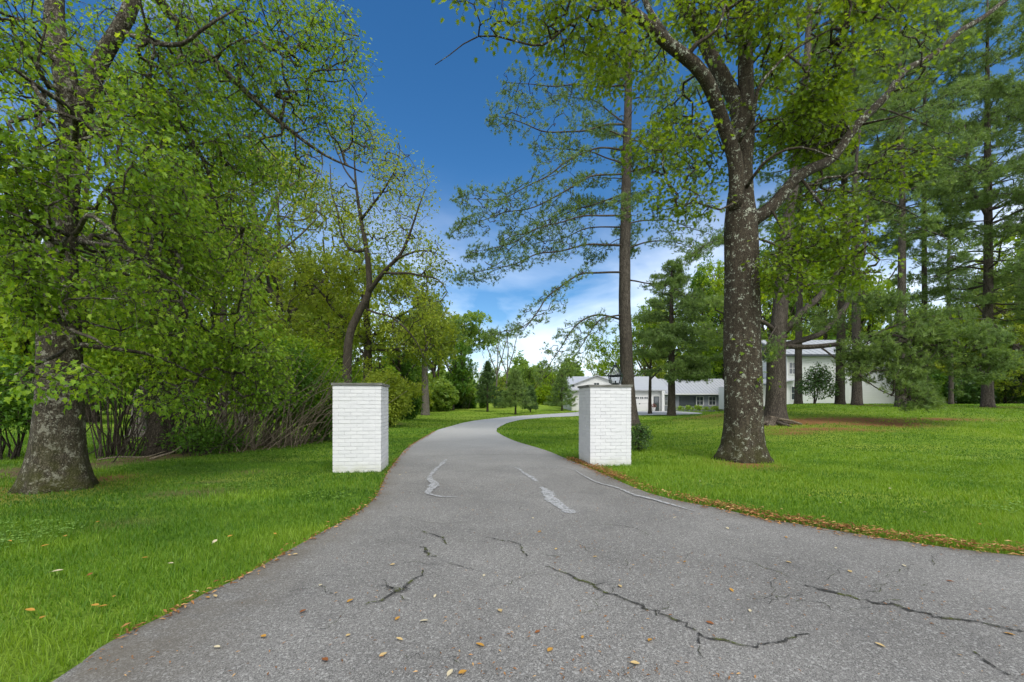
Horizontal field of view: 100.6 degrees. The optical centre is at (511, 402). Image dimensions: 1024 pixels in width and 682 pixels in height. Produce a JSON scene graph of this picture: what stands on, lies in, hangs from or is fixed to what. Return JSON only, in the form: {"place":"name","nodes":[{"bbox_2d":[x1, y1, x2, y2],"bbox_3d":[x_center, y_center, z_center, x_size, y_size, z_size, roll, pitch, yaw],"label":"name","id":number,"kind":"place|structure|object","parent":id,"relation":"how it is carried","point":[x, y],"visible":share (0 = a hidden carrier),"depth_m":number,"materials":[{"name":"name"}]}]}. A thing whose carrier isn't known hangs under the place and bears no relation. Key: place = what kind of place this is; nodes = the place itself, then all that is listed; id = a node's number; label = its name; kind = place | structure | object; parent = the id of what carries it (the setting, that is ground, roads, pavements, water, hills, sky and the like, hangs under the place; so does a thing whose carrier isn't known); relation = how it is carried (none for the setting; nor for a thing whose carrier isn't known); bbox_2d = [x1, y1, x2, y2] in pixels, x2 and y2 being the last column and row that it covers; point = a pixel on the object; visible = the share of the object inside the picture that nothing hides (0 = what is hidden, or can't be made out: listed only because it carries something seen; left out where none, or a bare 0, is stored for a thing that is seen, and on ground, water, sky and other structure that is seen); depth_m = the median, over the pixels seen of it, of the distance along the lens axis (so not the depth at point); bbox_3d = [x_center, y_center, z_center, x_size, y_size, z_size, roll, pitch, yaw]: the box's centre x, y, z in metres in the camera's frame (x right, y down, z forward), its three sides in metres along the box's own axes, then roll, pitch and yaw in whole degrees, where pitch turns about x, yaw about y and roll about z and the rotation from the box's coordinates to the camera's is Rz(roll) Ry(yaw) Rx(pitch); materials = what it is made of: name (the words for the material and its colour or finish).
{"place":"outdoors","nodes":[
{"label":"outdoors","id":0,"kind":"place"},
{"bbox_2d":[0,402,1023,681],"bbox_3d":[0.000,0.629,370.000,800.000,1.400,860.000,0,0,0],"label":"lawn","id":1,"kind":"structure","parent":0,"point":[878,420],"depth_m":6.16,"materials":[{"name":"green plant"}]},
{"bbox_2d":[0,350,34,460],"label":"hedge shrub","id":2,"kind":"object","parent":1,"relation":"on","point":[13,410],"visible":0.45,"depth_m":8.98,"materials":[{"name":"green plant"}]},
{"bbox_2d":[0,141,117,425],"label":"leafy tree","id":3,"kind":"object","parent":1,"relation":"on","point":[7,334],"visible":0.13,"depth_m":20.02,"materials":[{"name":"green plant"}]},
{"bbox_2d":[0,93,149,422],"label":"leafy tree","id":4,"kind":"object","parent":1,"relation":"on","point":[86,189],"depth_m":25.57,"materials":[{"name":"green plant"}]},
{"bbox_2d":[97,451,164,460],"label":"fallen branch","id":5,"kind":"object","parent":1,"relation":"on","point":[127,457],"visible":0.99,"depth_m":8.98,"materials":[{"name":"wood"}]},
{"bbox_2d":[3,183,259,410],"bbox_3d":[-20.457,-5.723,23.108,10.805,13.857,8.882,0,0,-41],"label":"leafy tree","id":6,"kind":"object","parent":1,"relation":"on","point":[86,255],"visible":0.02,"depth_m":21.74,"materials":[{"name":"green plant"}]},
{"bbox_2d":[16,190,249,436],"bbox_3d":[-13.657,-2.964,15.593,6.406,8.608,6.428,0,0,0],"label":"leafy tree","id":7,"kind":"object","parent":1,"relation":"on","point":[141,411],"visible":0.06,"depth_m":15.35,"materials":[{"name":"green plant"}]},
{"bbox_2d":[84,208,227,455],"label":"ivy tree","id":8,"kind":"object","parent":1,"relation":"on","point":[160,427],"visible":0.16,"depth_m":10.02,"materials":[{"name":"green plant"}]},
{"bbox_2d":[82,313,252,461],"bbox_3d":[-8.142,-0.355,9.599,4.283,3.333,2.407,0,0,0],"label":"hedge shrub","id":9,"kind":"object","parent":1,"relation":"on","point":[117,436],"visible":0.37,"depth_m":9.55,"materials":[{"name":"green plant"}]},
{"bbox_2d":[78,53,262,419],"bbox_3d":[-23.170,-10.639,29.243,10.364,24.056,8.138,0,0,-39],"label":"leafy tree","id":10,"kind":"object","parent":1,"relation":"on","point":[216,318],"visible":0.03,"depth_m":29.32,"materials":[{"name":"green plant"}]},
{"bbox_2d":[0,0,388,494],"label":"maple tree","id":11,"kind":"object","parent":1,"relation":"on","point":[47,292],"visible":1,"depth_m":6.16,"materials":[{"name":"green plant"}]},
{"bbox_2d":[161,415,249,455],"bbox_3d":[-7.401,0.942,10.444,1.599,1.311,2.395,0,0,-22],"label":"hedge shrub","id":12,"kind":"object","parent":1,"relation":"on","point":[208,437],"visible":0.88,"depth_m":10.07,"materials":[{"name":"green plant"}]},
{"bbox_2d":[126,309,297,455],"bbox_3d":[-7.363,-0.481,10.628,3.561,3.548,2.410,0,0,-27],"label":"hedge shrub","id":13,"kind":"object","parent":1,"relation":"on","point":[181,378],"visible":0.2,"depth_m":10.27,"materials":[{"name":"green plant"}]},
{"bbox_2d":[125,139,327,416],"bbox_3d":[-24.201,-10.629,37.002,17.900,24.008,14.056,0,0,24],"label":"leafy tree","id":14,"kind":"object","parent":1,"relation":"on","point":[259,268],"visible":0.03,"depth_m":35.71,"materials":[{"name":"green plant"}]},
{"bbox_2d":[173,123,291,430],"bbox_3d":[-12.345,-5.056,18.029,7.541,12.751,4.543,0,0,21],"label":"leafy tree","id":15,"kind":"object","parent":1,"relation":"on","point":[224,413],"visible":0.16,"depth_m":17.88,"materials":[{"name":"green plant"}]},
{"bbox_2d":[191,270,293,411],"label":"leafy tree","id":16,"kind":"object","parent":1,"relation":"on","point":[266,297],"visible":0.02,"depth_m":46.81,"materials":[{"name":"green plant"}]},
{"bbox_2d":[170,316,326,452],"bbox_3d":[-7.101,-0.496,11.099,5.293,3.544,2.402,0,0,0],"label":"hedge shrub","id":17,"kind":"object","parent":1,"relation":"on","point":[249,421],"visible":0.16,"depth_m":10.95,"materials":[{"name":"green plant"}]},
{"bbox_2d":[194,66,343,424],"bbox_3d":[-11.651,-7.575,20.646,7.631,17.481,5.847,0,0,0],"label":"leafy tree","id":18,"kind":"object","parent":1,"relation":"on","point":[289,224],"visible":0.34,"depth_m":20.85,"materials":[{"name":"green plant"}]},
{"bbox_2d":[192,335,371,447],"bbox_3d":[-6.890,-0.343,11.991,5.602,3.246,2.633,0,0,0],"label":"hedge shrub","id":19,"kind":"object","parent":1,"relation":"on","point":[308,379],"visible":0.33,"depth_m":11.87,"materials":[{"name":"green plant"}]},
{"bbox_2d":[192,182,387,417],"bbox_3d":[-18.178,-8.380,34.170,15.259,19.398,11.982,0,0,-28],"label":"leafy tree","id":20,"kind":"object","parent":1,"relation":"on","point":[270,290],"visible":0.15,"depth_m":34.23,"materials":[{"name":"green plant"}]},
{"bbox_2d":[222,331,372,443],"bbox_3d":[-6.769,-0.472,13.062,5.369,3.544,2.214,0,0,16],"label":"hedge shrub","id":21,"kind":"object","parent":1,"relation":"on","point":[320,356],"visible":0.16,"depth_m":12.99,"materials":[{"name":"green plant"}]},
{"bbox_2d":[257,230,388,382],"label":"leafy tree","id":22,"kind":"object","parent":1,"relation":"on","point":[327,326],"visible":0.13,"depth_m":38.36,"materials":[{"name":"green plant"}]},
{"bbox_2d":[285,360,404,441],"bbox_3d":[-5.646,-0.038,14.048,4.619,3.110,2.619,0,0,0],"label":"hedge shrub","id":23,"kind":"object","parent":1,"relation":"on","point":[326,428],"visible":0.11,"depth_m":13.65,"materials":[{"name":"green plant"}]},
{"bbox_2d":[307,292,389,378],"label":"leafy tree","id":24,"kind":"object","parent":1,"relation":"on","point":[355,351],"depth_m":54.95,"materials":[{"name":"green plant"}]},
{"bbox_2d":[331,383,389,472],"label":"gate pillar","id":25,"kind":"structure","parent":1,"relation":"on","point":[360,427],"depth_m":7.57,"materials":[{"name":"brick"}]},
{"bbox_2d":[254,236,467,402],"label":"leafy tree","id":26,"kind":"object","parent":1,"relation":"on","point":[352,281],"visible":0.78,"depth_m":25.74,"materials":[{"name":"green plant"}]},
{"bbox_2d":[324,295,400,379],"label":"leafy tree","id":27,"kind":"object","parent":1,"relation":"on","point":[362,351],"visible":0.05,"depth_m":57.59,"materials":[{"name":"green plant"}]},
{"bbox_2d":[294,94,459,382],"bbox_3d":[-6.166,-6.659,19.724,8.992,15.924,5.225,0,0,38],"label":"leafy tree","id":28,"kind":"object","parent":1,"relation":"on","point":[355,320],"visible":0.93,"depth_m":19.43,"materials":[{"name":"green plant"}]},
{"bbox_2d":[357,367,415,426],"bbox_3d":[-6.253,-0.199,20.818,3.071,3.204,2.655,0,0,0],"label":"hedge shrub","id":29,"kind":"object","parent":1,"relation":"on","point":[396,404],"visible":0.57,"depth_m":20.57,"materials":[{"name":"green plant"}]},
{"bbox_2d":[375,322,421,386],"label":"leafy tree","id":30,"kind":"object","parent":1,"relation":"on","point":[403,369],"visible":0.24,"depth_m":62.47,"materials":[{"name":"green plant"}]},
{"bbox_2d":[398,389,423,419],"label":"hedge shrub","id":31,"kind":"object","parent":1,"relation":"on","point":[417,402],"visible":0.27,"depth_m":29.78,"materials":[{"name":"green plant"}]},
{"bbox_2d":[410,382,433,410],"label":"lawn shrub","id":32,"kind":"object","parent":1,"relation":"on","point":[431,402],"visible":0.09,"depth_m":51.47,"materials":[{"name":"green plant"}]},
{"bbox_2d":[395,295,465,414],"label":"leafy tree","id":33,"kind":"object","parent":1,"relation":"on","point":[425,404],"visible":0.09,"depth_m":40.69,"materials":[{"name":"green plant"}]},
{"bbox_2d":[412,334,467,383],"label":"leafy tree","id":34,"kind":"object","parent":1,"relation":"on","point":[434,374],"visible":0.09,"depth_m":66.19,"materials":[{"name":"green plant"}]},
{"bbox_2d":[428,378,459,411],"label":"lawn shrub","id":35,"kind":"object","parent":1,"relation":"on","point":[444,396],"visible":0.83,"depth_m":54.64,"materials":[{"name":"green plant"}]},
{"bbox_2d":[428,341,478,409],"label":"leafy tree","id":36,"kind":"object","parent":1,"relation":"on","point":[459,374],"visible":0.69,"depth_m":58.83,"materials":[{"name":"green plant"}]},
{"bbox_2d":[456,380,476,408],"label":"lawn shrub","id":37,"kind":"object","parent":1,"relation":"on","point":[471,394],"visible":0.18,"depth_m":63.09,"materials":[{"name":"green plant"}]},
{"bbox_2d":[454,394,488,407],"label":"lawn shrub","id":38,"kind":"object","parent":1,"relation":"on","point":[472,404],"visible":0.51,"depth_m":64.34,"materials":[{"name":"green plant"}]},
{"bbox_2d":[448,310,497,357],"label":"leafy tree","id":39,"kind":"object","parent":1,"relation":"on","point":[472,331],"visible":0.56,"depth_m":70.95,"materials":[{"name":"green plant"}]},
{"bbox_2d":[474,360,499,411],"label":"cedar tree","id":40,"kind":"object","parent":1,"relation":"on","point":[485,395],"visible":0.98,"depth_m":54.65,"materials":[{"name":"green plant"}]},
{"bbox_2d":[482,339,507,390],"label":"leafy tree","id":41,"kind":"object","parent":1,"relation":"on","point":[497,358],"visible":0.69,"depth_m":83.90,"materials":[{"name":"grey plant"}]},
{"bbox_2d":[489,333,517,387],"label":"leafy tree","id":42,"kind":"object","parent":1,"relation":"on","point":[508,355],"visible":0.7,"depth_m":83.91,"materials":[{"name":"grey plant"}]},
{"bbox_2d":[495,371,518,398],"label":"leafy tree","id":43,"kind":"object","parent":1,"relation":"on","point":[503,379],"visible":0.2,"depth_m":100.06,"materials":[{"name":"green plant"}]},
{"bbox_2d":[0,447,1023,547],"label":"clover","id":44,"kind":"object","parent":1,"relation":"on","point":[566,456],"visible":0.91,"depth_m":6.18,"materials":[{"name":"green plant"}]},
{"bbox_2d":[496,368,535,413],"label":"young pine","id":45,"kind":"object","parent":1,"relation":"on","point":[513,381],"visible":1,"depth_m":43.48,"materials":[{"name":"green plant"}]},
{"bbox_2d":[519,363,538,391],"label":"leafy tree","id":46,"kind":"object","parent":1,"relation":"on","point":[526,373],"visible":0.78,"depth_m":90.57,"materials":[{"name":"green plant"}]},
{"bbox_2d":[522,385,538,411],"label":"young pine","id":47,"kind":"object","parent":1,"relation":"on","point":[532,395],"visible":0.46,"depth_m":51.62,"materials":[{"name":"green plant"}]},
{"bbox_2d":[534,385,559,405],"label":"lawn shrub","id":48,"kind":"object","parent":1,"relation":"on","point":[543,393],"visible":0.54,"depth_m":78.46,"materials":[{"name":"green plant"}]},
{"bbox_2d":[537,371,559,386],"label":"leafy tree","id":49,"kind":"object","parent":1,"relation":"on","point":[549,378],"visible":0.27,"depth_m":98.16,"materials":[{"name":"green plant"}]},
{"bbox_2d":[543,368,577,410],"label":"young pine","id":50,"kind":"object","parent":1,"relation":"on","point":[557,387],"visible":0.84,"depth_m":57.68,"materials":[{"name":"green plant"}]},
{"bbox_2d":[109,302,1021,407],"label":"distant wood","id":51,"kind":"object","parent":1,"relation":"on","point":[522,362],"visible":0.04,"depth_m":112.94,"materials":[{"name":"green plant"}]},
{"bbox_2d":[442,0,723,425],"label":"pine tree","id":52,"kind":"object","parent":1,"relation":"on","point":[624,198],"visible":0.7,"depth_m":19.50,"materials":[{"name":"green plant"}]},
{"bbox_2d":[584,352,612,375],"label":"leafy tree","id":53,"kind":"object","parent":1,"relation":"on","point":[588,362],"visible":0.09,"depth_m":93.76,"materials":[{"name":"green plant"}]},
{"bbox_2d":[577,385,632,465],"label":"gate pillar","id":54,"kind":"structure","parent":1,"relation":"on","point":[604,424],"depth_m":8.32,"materials":[{"name":"brick"}]},
{"bbox_2d":[608,361,622,384],"bbox_3d":[2.050,-0.581,8.420,0.267,0.475,0.267,0,0,22],"label":"lantern","id":55,"kind":"object","parent":54,"relation":"on","point":[620,375],"visible":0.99,"depth_m":8.37,"materials":[{"name":"black metal"}]},
{"bbox_2d":[597,352,641,375],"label":"leafy tree","id":56,"kind":"object","parent":1,"relation":"on","point":[602,371],"visible":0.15,"depth_m":87.92,"materials":[{"name":"green plant"}]},
{"bbox_2d":[631,421,652,449],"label":"boxwood shrub","id":57,"kind":"object","parent":1,"relation":"on","point":[640,435],"visible":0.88,"depth_m":10.78,"materials":[{"name":"green plant"}]},
{"bbox_2d":[633,310,667,378],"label":"leafy tree","id":58,"kind":"object","parent":1,"relation":"on","point":[641,363],"visible":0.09,"depth_m":74.56,"materials":[{"name":"green plant"}]},
{"bbox_2d":[583,313,718,413],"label":"leafy tree","id":59,"kind":"object","parent":1,"relation":"on","point":[616,347],"visible":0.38,"depth_m":45.91,"materials":[{"name":"green plant"}]},
{"bbox_2d":[635,294,684,378],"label":"leafy tree","id":60,"kind":"object","parent":1,"relation":"on","point":[643,308],"visible":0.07,"depth_m":78.72,"materials":[{"name":"green plant"}]},
{"bbox_2d":[631,259,722,415],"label":"pine tree","id":61,"kind":"object","parent":1,"relation":"on","point":[670,336],"visible":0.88,"depth_m":38.70,"materials":[{"name":"green plant"}]},
{"bbox_2d":[675,251,723,378],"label":"leafy tree","id":62,"kind":"object","parent":1,"relation":"on","point":[712,318],"visible":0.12,"depth_m":78.52,"materials":[{"name":"green plant"}]},
{"bbox_2d":[688,259,723,379],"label":"leafy tree","id":63,"kind":"object","parent":1,"relation":"on","point":[717,288],"visible":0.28,"depth_m":76.16,"materials":[{"name":"green plant"}]},
{"bbox_2d":[430,0,1007,463],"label":"oak tree","id":64,"kind":"object","parent":1,"relation":"on","point":[816,106],"visible":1,"depth_m":8.79,"materials":[{"name":"green plant"}]},
{"bbox_2d":[560,340,894,410],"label":"house","id":65,"kind":"structure","parent":1,"relation":"on","point":[701,393],"depth_m":59.59,"materials":[{"name":"paint"}]},
{"bbox_2d":[636,396,647,410],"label":"garage door","id":66,"kind":"structure","parent":65,"relation":"in","point":[639,399],"depth_m":59.93,"materials":[{"name":"white paint"}]},
{"bbox_2d":[679,396,695,404],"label":"window","id":67,"kind":"structure","parent":65,"relation":"in","point":[683,400],"depth_m":61.97,"materials":[{"name":"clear glass"}]},
{"bbox_2d":[788,362,794,374],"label":"window","id":68,"kind":"structure","parent":65,"relation":"in","point":[791,367],"depth_m":49.98,"materials":[{"name":"white glass"}]},
{"bbox_2d":[710,256,828,339],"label":"leafy tree","id":69,"kind":"object","parent":1,"relation":"on","point":[764,299],"visible":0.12,"depth_m":63.00,"materials":[{"name":"green plant"}]},
{"bbox_2d":[764,416,795,426],"bbox_3d":[10.589,0.733,16.785,2.102,0.398,1.583,0,0,0],"label":"tree stump","id":70,"kind":"object","parent":1,"relation":"on","point":[771,420],"visible":0.62,"depth_m":16.75,"materials":[{"name":"brown wood"}]},
{"bbox_2d":[759,188,838,338],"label":"leafy tree","id":71,"kind":"object","parent":1,"relation":"on","point":[763,250],"visible":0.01,"depth_m":81.04,"materials":[{"name":"green plant"}]},
{"bbox_2d":[760,234,851,339],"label":"leafy tree","id":72,"kind":"object","parent":1,"relation":"on","point":[790,306],"visible":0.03,"depth_m":64.79,"materials":[{"name":"green plant"}]},
{"bbox_2d":[755,1,861,403],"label":"pine tree","id":73,"kind":"object","parent":1,"relation":"on","point":[798,398],"visible":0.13,"depth_m":32.85,"materials":[{"name":"green plant"}]},
{"bbox_2d":[792,361,839,403],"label":"holly tree","id":74,"kind":"object","parent":1,"relation":"on","point":[817,381],"visible":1,"depth_m":29.70,"materials":[{"name":"green plant"}]},
{"bbox_2d":[789,255,892,343],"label":"leafy tree","id":75,"kind":"object","parent":1,"relation":"on","point":[806,298],"visible":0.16,"depth_m":63.65,"materials":[{"name":"green plant"}]},
{"bbox_2d":[669,0,1023,418],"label":"pine tree","id":76,"kind":"object","parent":1,"relation":"on","point":[867,359],"visible":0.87,"depth_m":16.50,"materials":[{"name":"green plant"}]},
{"bbox_2d":[807,231,897,339],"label":"leafy tree","id":77,"kind":"object","parent":1,"relation":"on","point":[835,305],"depth_m":85.66,"materials":[{"name":"green plant"}]},
{"bbox_2d":[777,0,931,404],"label":"pine tree","id":78,"kind":"object","parent":1,"relation":"on","point":[840,398],"visible":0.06,"depth_m":29.75,"materials":[{"name":"green plant"}]},
{"bbox_2d":[773,0,955,404],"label":"pine tree","id":79,"kind":"object","parent":1,"relation":"on","point":[856,394],"visible":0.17,"depth_m":26.79,"materials":[{"name":"green plant"}]},
{"bbox_2d":[835,276,912,367],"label":"leafy tree","id":80,"kind":"object","parent":1,"relation":"on","point":[878,285],"visible":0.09,"depth_m":61.67,"materials":[{"name":"green plant"}]},
{"bbox_2d":[864,275,937,365],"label":"leafy tree","id":81,"kind":"object","parent":1,"relation":"on","point":[907,291],"visible":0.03,"depth_m":59.67,"materials":[{"name":"green plant"}]},
{"bbox_2d":[867,49,955,403],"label":"pine tree","id":82,"kind":"object","parent":1,"relation":"on","point":[877,252],"visible":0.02,"depth_m":35.89,"materials":[{"name":"green plant"}]},
{"bbox_2d":[813,0,1014,407],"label":"pine tree","id":83,"kind":"object","parent":1,"relation":"on","point":[919,185],"visible":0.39,"depth_m":23.03,"materials":[{"name":"green plant"}]},
{"bbox_2d":[893,369,947,403],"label":"lawn shrub","id":84,"kind":"object","parent":1,"relation":"on","point":[939,377],"visible":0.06,"depth_m":40.53,"materials":[{"name":"green plant"}]},
{"bbox_2d":[884,306,973,366],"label":"leafy tree","id":85,"kind":"object","parent":1,"relation":"on","point":[953,315],"visible":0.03,"depth_m":46.44,"materials":[{"name":"green plant"}]},
{"bbox_2d":[849,0,1010,401],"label":"pine tree","id":86,"kind":"object","parent":1,"relation":"on","point":[947,75],"visible":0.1,"depth_m":27.99,"materials":[{"name":"green plant"}]},
{"bbox_2d":[889,99,1002,403],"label":"pine tree","id":87,"kind":"object","parent":1,"relation":"on","point":[950,380],"visible":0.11,"depth_m":33.97,"materials":[{"name":"green plant"}]},
{"bbox_2d":[887,0,1023,406],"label":"pine tree","id":88,"kind":"object","parent":1,"relation":"on","point":[994,20],"visible":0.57,"depth_m":24.85,"materials":[{"name":"green plant"}]},
{"bbox_2d":[934,301,981,402],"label":"leafy tree","id":89,"kind":"object","parent":1,"relation":"on","point":[965,334],"visible":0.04,"depth_m":51.78,"materials":[{"name":"green plant"}]},
{"bbox_2d":[943,367,1002,403],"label":"lawn shrub","id":90,"kind":"object","parent":1,"relation":"on","point":[972,395],"visible":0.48,"depth_m":38.91,"materials":[{"name":"green plant"}]},
{"bbox_2d":[930,0,1023,304],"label":"pine tree","id":91,"kind":"object","parent":1,"relation":"on","point":[1012,88],"visible":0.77,"depth_m":21.89,"materials":[{"name":"green plant"}]},
{"bbox_2d":[957,252,1023,403],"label":"leafy tree","id":92,"kind":"object","parent":1,"relation":"on","point":[998,308],"visible":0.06,"depth_m":44.59,"materials":[{"name":"green plant"}]},
{"bbox_2d":[958,232,1023,355],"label":"leafy tree","id":93,"kind":"object","parent":1,"relation":"on","point":[1012,238],"visible":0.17,"depth_m":48.41,"materials":[{"name":"green plant"}]},
{"bbox_2d":[994,300,1023,396],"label":"leafy tree","id":94,"kind":"object","parent":1,"relation":"on","point":[1020,341],"visible":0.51,"depth_m":37.10,"materials":[{"name":"green plant"}]},
{"bbox_2d":[995,349,1023,403],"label":"evergreen shrub","id":95,"kind":"object","parent":1,"relation":"on","point":[1006,399],"visible":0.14,"depth_m":39.85,"materials":[{"name":"green plant"}]},
{"bbox_2d":[1003,347,1023,403],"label":"evergreen shrub","id":96,"kind":"object","parent":1,"relation":"on","point":[1015,396],"visible":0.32,"depth_m":38.45,"materials":[{"name":"green plant"}]},
{"bbox_2d":[0,0,1023,401],"label":"sky","id":97,"kind":"structure","parent":0,"point":[440,114],"materials":[{"name":"blue"}]},
{"bbox_2d":[52,411,1023,681],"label":"driveway","id":98,"kind":"structure","parent":0,"point":[422,527],"depth_m":2.67,"materials":[{"name":"grey asphalt"}]},
{"bbox_2d":[113,431,435,638],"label":"leaf litter","id":99,"kind":"object","parent":98,"relation":"on","point":[192,601],"visible":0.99,"depth_m":3.17,"materials":[{"name":"brown plant"}]},
{"bbox_2d":[86,469,1023,679],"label":"needle debris","id":100,"kind":"object","parent":98,"relation":"on","point":[554,629],"visible":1,"depth_m":2.21,"materials":[{"name":"brown plant"}]},
{"bbox_2d":[563,456,1023,554],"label":"leaf litter","id":101,"kind":"object","parent":98,"relation":"on","point":[731,507],"visible":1,"depth_m":4.31,"materials":[{"name":"brown plant"}]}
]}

